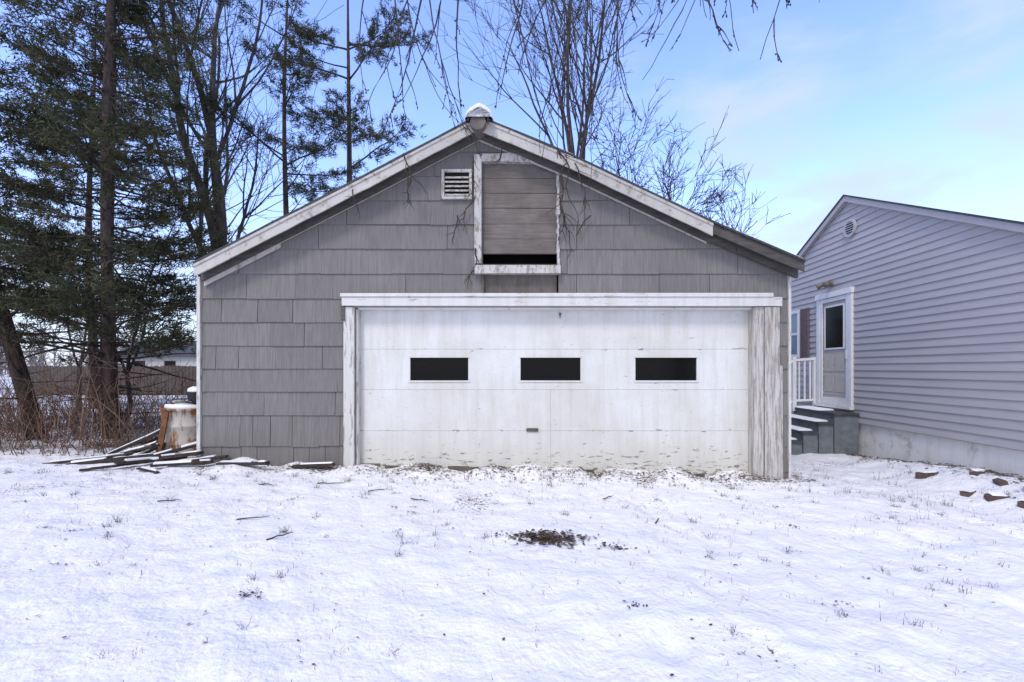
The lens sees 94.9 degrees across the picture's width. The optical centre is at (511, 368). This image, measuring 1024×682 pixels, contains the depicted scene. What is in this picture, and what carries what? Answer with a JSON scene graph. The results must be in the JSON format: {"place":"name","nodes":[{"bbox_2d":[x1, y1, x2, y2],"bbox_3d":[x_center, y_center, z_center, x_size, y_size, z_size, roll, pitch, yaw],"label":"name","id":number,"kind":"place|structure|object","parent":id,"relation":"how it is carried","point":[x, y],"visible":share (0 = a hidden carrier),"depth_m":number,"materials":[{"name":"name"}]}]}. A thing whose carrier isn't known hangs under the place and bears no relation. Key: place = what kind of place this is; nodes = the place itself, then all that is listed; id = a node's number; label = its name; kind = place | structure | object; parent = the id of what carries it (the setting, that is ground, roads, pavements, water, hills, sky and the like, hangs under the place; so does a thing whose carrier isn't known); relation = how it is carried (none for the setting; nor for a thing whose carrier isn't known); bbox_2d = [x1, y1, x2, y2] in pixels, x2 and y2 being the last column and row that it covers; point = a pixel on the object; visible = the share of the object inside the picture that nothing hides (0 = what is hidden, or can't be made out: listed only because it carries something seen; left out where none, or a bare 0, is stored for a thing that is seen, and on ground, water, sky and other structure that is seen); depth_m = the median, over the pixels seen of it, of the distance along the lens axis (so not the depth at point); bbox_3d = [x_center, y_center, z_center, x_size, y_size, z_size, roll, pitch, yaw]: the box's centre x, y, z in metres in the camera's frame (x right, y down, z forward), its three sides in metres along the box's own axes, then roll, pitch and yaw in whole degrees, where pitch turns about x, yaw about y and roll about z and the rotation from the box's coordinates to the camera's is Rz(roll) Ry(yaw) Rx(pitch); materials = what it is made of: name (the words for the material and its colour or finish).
{"place":"outdoors","nodes":[
{"label":"outdoors","id":0,"kind":"place"},
{"bbox_2d":[0,370,1023,681],"bbox_3d":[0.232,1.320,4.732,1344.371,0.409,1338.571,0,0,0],"label":"snow ground","id":1,"kind":"structure","parent":0,"point":[364,586],"depth_m":3.02,"materials":[{"name":"white snow"}]},
{"bbox_2d":[0,49,172,439],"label":"spruce tree","id":2,"kind":"object","parent":1,"relation":"on","point":[6,316],"visible":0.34,"depth_m":7.95,"materials":[{"name":"green plant"}]},
{"bbox_2d":[10,194,177,412],"bbox_3d":[-11.537,-1.904,12.735,4.527,7.068,3.103,0,0,22],"label":"bare sapling","id":3,"kind":"object","parent":1,"relation":"on","point":[76,360],"visible":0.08,"depth_m":12.51,"materials":[{"name":"brown plant"}]},
{"bbox_2d":[0,9,188,408],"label":"white pine tree","id":4,"kind":"object","parent":1,"relation":"on","point":[90,176],"visible":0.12,"depth_m":13.87,"materials":[{"name":"green plant"}]},
{"bbox_2d":[0,319,194,376],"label":"distant trees","id":5,"kind":"object","parent":1,"relation":"on","point":[34,361],"depth_m":74.15,"materials":[{"name":"brown plant"}]},
{"bbox_2d":[0,321,196,456],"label":"brush thicket","id":6,"kind":"object","parent":1,"relation":"on","point":[69,418],"visible":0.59,"depth_m":7.40,"materials":[{"name":"brown plant"}]},
{"bbox_2d":[8,183,214,420],"bbox_3d":[-8.566,-1.365,10.599,3.484,5.991,3.458,0,0,0],"label":"bare sapling","id":7,"kind":"object","parent":1,"relation":"on","point":[132,361],"visible":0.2,"depth_m":10.49,"materials":[{"name":"brown plant"}]},
{"bbox_2d":[27,365,196,395],"bbox_3d":[-15.498,0.690,21.015,13.005,1.680,0.030,0,0,0],"label":"wood fence","id":8,"kind":"object","parent":1,"relation":"on","point":[69,369],"visible":0.17,"depth_m":21.00,"materials":[{"name":"brown wood"}]},
{"bbox_2d":[0,0,225,416],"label":"spruce tree","id":9,"kind":"object","parent":1,"relation":"on","point":[197,233],"visible":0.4,"depth_m":9.08,"materials":[{"name":"green plant"}]},
{"bbox_2d":[0,0,245,438],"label":"spruce tree","id":10,"kind":"object","parent":1,"relation":"on","point":[103,131],"visible":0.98,"depth_m":7.65,"materials":[{"name":"green plant"}]},
{"bbox_2d":[117,357,196,366],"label":"walls","id":11,"kind":"structure","parent":1,"relation":"on","point":[183,361],"depth_m":46.00,"materials":[{"name":"white"}]},
{"bbox_2d":[134,361,175,366],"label":"windows","id":12,"kind":"structure","parent":11,"relation":"attached to","point":[165,363],"depth_m":45.98,"materials":[{"name":"black glass"}]},
{"bbox_2d":[120,341,196,356],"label":"roof","id":13,"kind":"structure","parent":11,"relation":"on","point":[188,350],"depth_m":46.69,"materials":[{"name":"concrete"}]},
{"bbox_2d":[0,0,346,254],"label":"bare maple tree","id":14,"kind":"object","parent":1,"relation":"on","point":[223,141],"visible":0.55,"depth_m":11.55,"materials":[{"name":"brown plant"}]},
{"bbox_2d":[156,400,196,456],"bbox_3d":[-4.582,0.849,6.615,0.643,0.862,0.687,3,4,0],"label":"rusty barrel","id":15,"kind":"object","parent":1,"relation":"on","point":[178,427],"visible":0.55,"depth_m":6.35,"materials":[{"name":"metal"}]},
{"bbox_2d":[186,386,196,403],"bbox_3d":[-4.420,0.362,6.620,0.291,0.256,0.280,0,0,0],"label":"black bucket","id":16,"kind":"object","parent":15,"relation":"on","point":[191,392],"visible":0.44,"depth_m":6.51,"materials":[{"name":"plastic"}]},
{"bbox_2d":[42,429,334,473],"bbox_3d":[-4.065,1.011,6.071,3.742,0.468,1.299,0,0,0],"label":"scrap lumber","id":17,"kind":"object","parent":1,"relation":"on","point":[142,454],"visible":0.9,"depth_m":5.90,"materials":[{"name":"grey wood"}]},
{"bbox_2d":[104,0,304,276],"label":"bare maple tree","id":18,"kind":"object","parent":1,"relation":"on","point":[226,180],"visible":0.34,"depth_m":15.64,"materials":[{"name":"brown plant"}]},
{"bbox_2d":[186,0,367,214],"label":"white pine tree","id":19,"kind":"object","parent":1,"relation":"on","point":[285,61],"visible":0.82,"depth_m":11.74,"materials":[{"name":"green plant"}]},
{"bbox_2d":[258,0,435,201],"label":"white pine tree","id":20,"kind":"object","parent":1,"relation":"on","point":[379,52],"visible":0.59,"depth_m":13.63,"materials":[{"name":"green plant"}]},
{"bbox_2d":[157,482,659,539],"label":"fallen twigs","id":21,"kind":"object","parent":1,"relation":"on","point":[320,483],"visible":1,"depth_m":4.39,"materials":[{"name":"brown wood"}]},
{"bbox_2d":[193,103,805,478],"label":"shingle garage","id":22,"kind":"structure","parent":1,"relation":"on","point":[641,328],"depth_m":5.99,"materials":[{"name":"grey wood"}]},
{"bbox_2d":[345,145,736,288],"bbox_3d":[0.394,-1.978,5.747,4.855,1.971,0.379,0,0,0],"label":"climbing vine","id":23,"kind":"object","parent":22,"relation":"attached to","point":[472,177],"visible":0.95,"depth_m":5.73,"materials":[{"name":"plant"}]},
{"bbox_2d":[361,310,747,476],"bbox_3d":[0.538,0.354,6.122,5.118,2.349,0.046,0,0,0],"label":"overhead door","id":24,"kind":"structure","parent":22,"relation":"in","point":[607,420],"depth_m":6.10,"materials":[{"name":"paint"}]},
{"bbox_2d":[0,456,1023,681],"bbox_3d":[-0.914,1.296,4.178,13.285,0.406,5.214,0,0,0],"label":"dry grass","id":25,"kind":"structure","parent":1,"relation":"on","point":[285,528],"depth_m":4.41,"materials":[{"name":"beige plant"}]},
{"bbox_2d":[1,415,1023,675],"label":"dead leaves","id":26,"kind":"object","parent":1,"relation":"on","point":[549,535],"visible":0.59,"depth_m":4.38,"materials":[{"name":"brown plant"}]},
{"bbox_2d":[429,0,666,162],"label":"bare ash tree","id":27,"kind":"object","parent":1,"relation":"on","point":[570,141],"visible":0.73,"depth_m":15.30,"materials":[{"name":"brown plant"}]},
{"bbox_2d":[359,0,819,179],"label":"weeping birch tree","id":28,"kind":"object","parent":1,"relation":"on","point":[566,13],"visible":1,"depth_m":5.13,"materials":[{"name":"brown plant"}]},
{"bbox_2d":[576,77,746,224],"bbox_3d":[4.255,-4.155,15.993,6.434,11.570,5.943,0,0,0],"label":"bare locust tree","id":29,"kind":"object","parent":1,"relation":"on","point":[668,194],"visible":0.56,"depth_m":15.45,"materials":[{"name":"brown plant"}]},
{"bbox_2d":[702,164,790,236],"bbox_3d":[6.931,-2.889,17.503,5.522,9.038,4.511,0,0,0],"label":"bare locust tree","id":30,"kind":"object","parent":1,"relation":"on","point":[733,210],"visible":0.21,"depth_m":17.02,"materials":[{"name":"brown plant"}]},
{"bbox_2d":[791,406,858,454],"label":"porch steps","id":31,"kind":"structure","parent":1,"relation":"on","point":[818,430],"depth_m":8.09,"materials":[{"name":"grey concrete"}]},
{"bbox_2d":[791,357,816,410],"bbox_3d":[5.400,0.525,9.310,1.220,1.510,0.070,0,0,3],"label":"porch railing","id":32,"kind":"object","parent":31,"relation":"on","point":[794,399],"visible":0.49,"depth_m":9.27,"materials":[{"name":"white wood"}]},
{"bbox_2d":[791,412,1023,476],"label":"block foundation","id":33,"kind":"object","parent":1,"relation":"on","point":[882,442],"depth_m":6.59,"materials":[{"name":"grey concrete"}]},
{"bbox_2d":[859,423,1021,450],"bbox_3d":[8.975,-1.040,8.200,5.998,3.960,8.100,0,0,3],"label":"base trim","id":34,"kind":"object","parent":33,"relation":"on","point":[948,438],"visible":0.09,"depth_m":6.27,"materials":[{"name":"plastic"}]},
{"bbox_2d":[791,202,1023,450],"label":"vinyl siding","id":35,"kind":"object","parent":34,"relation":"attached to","point":[938,324],"visible":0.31,"depth_m":6.65,"materials":[{"name":"grey plastic"}]},
{"bbox_2d":[791,310,799,357],"bbox_3d":[6.039,-0.730,10.274,0.032,1.000,0.870,0,0,3],"label":"window frame","id":36,"kind":"object","parent":35,"relation":"attached to","point":[797,312],"visible":0.4,"depth_m":9.85,"materials":[{"name":"white plastic"}]},
{"bbox_2d":[791,314,796,354],"bbox_3d":[6.053,-0.730,10.273,0.003,0.880,0.750,0,0,3],"label":"window glass","id":37,"kind":"object","parent":36,"relation":"in","point":[793,330],"visible":0.36,"depth_m":10.05,"materials":[{"name":"blue glass"}]},
{"bbox_2d":[800,307,808,357],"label":"shutters","id":38,"kind":"object","parent":35,"relation":"attached to","point":[804,339],"visible":0.52,"depth_m":9.65,"materials":[{"name":"brown plastic"}]},
{"bbox_2d":[816,281,833,289],"bbox_3d":[5.879,-1.575,8.805,0.241,0.150,0.368,0,0,3],"label":"flood light","id":39,"kind":"object","parent":35,"relation":"attached to","point":[826,284],"visible":1,"depth_m":8.76,"materials":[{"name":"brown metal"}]},
{"bbox_2d":[814,287,854,409],"bbox_3d":[5.950,-0.355,8.712,0.090,2.150,1.060,0,0,3],"label":"door frame","id":40,"kind":"object","parent":35,"relation":"attached to","point":[847,403],"visible":1,"depth_m":8.55,"materials":[{"name":"white wood"}]},
{"bbox_2d":[824,301,845,397],"bbox_3d":[5.981,-0.360,8.710,0.022,1.780,0.688,0,0,3],"label":"entry door","id":41,"kind":"structure","parent":40,"relation":"in","point":[839,378],"depth_m":8.68,"materials":[{"name":"grey wood"}]},
{"bbox_2d":[824,303,846,358],"bbox_3d":[5.955,-0.675,8.661,0.044,1.010,0.680,0,0,3],"label":"glass frame","id":42,"kind":"object","parent":40,"relation":"attached to","point":[843,347],"visible":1,"depth_m":8.58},
{"bbox_2d":[843,219,856,236],"bbox_3d":[5.936,-2.470,8.262,0.037,0.310,0.310,0,0,3],"label":"gable vent","id":43,"kind":"object","parent":35,"relation":"attached to","point":[854,226],"visible":1,"depth_m":8.24,"materials":[{"name":"white plastic"}]},
{"bbox_2d":[796,194,1023,255],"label":"roof","id":44,"kind":"structure","parent":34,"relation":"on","point":[954,212],"depth_m":6.77,"materials":[{"name":"grey"}]},
{"bbox_2d":[798,196,1023,257],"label":"rake trim","id":45,"kind":"structure","parent":44,"relation":"attached to","point":[1016,227],"depth_m":6.81,"materials":[{"name":"grey plastic"}]},
{"bbox_2d":[915,468,1023,508],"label":"brick rubble","id":46,"kind":"object","parent":1,"relation":"on","point":[988,496],"visible":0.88,"depth_m":5.23,"materials":[{"name":"stone"}]},
{"bbox_2d":[0,0,1023,366],"label":"sky","id":47,"kind":"structure","parent":0,"point":[912,102],"materials":[{"name":"blue"}]}
]}

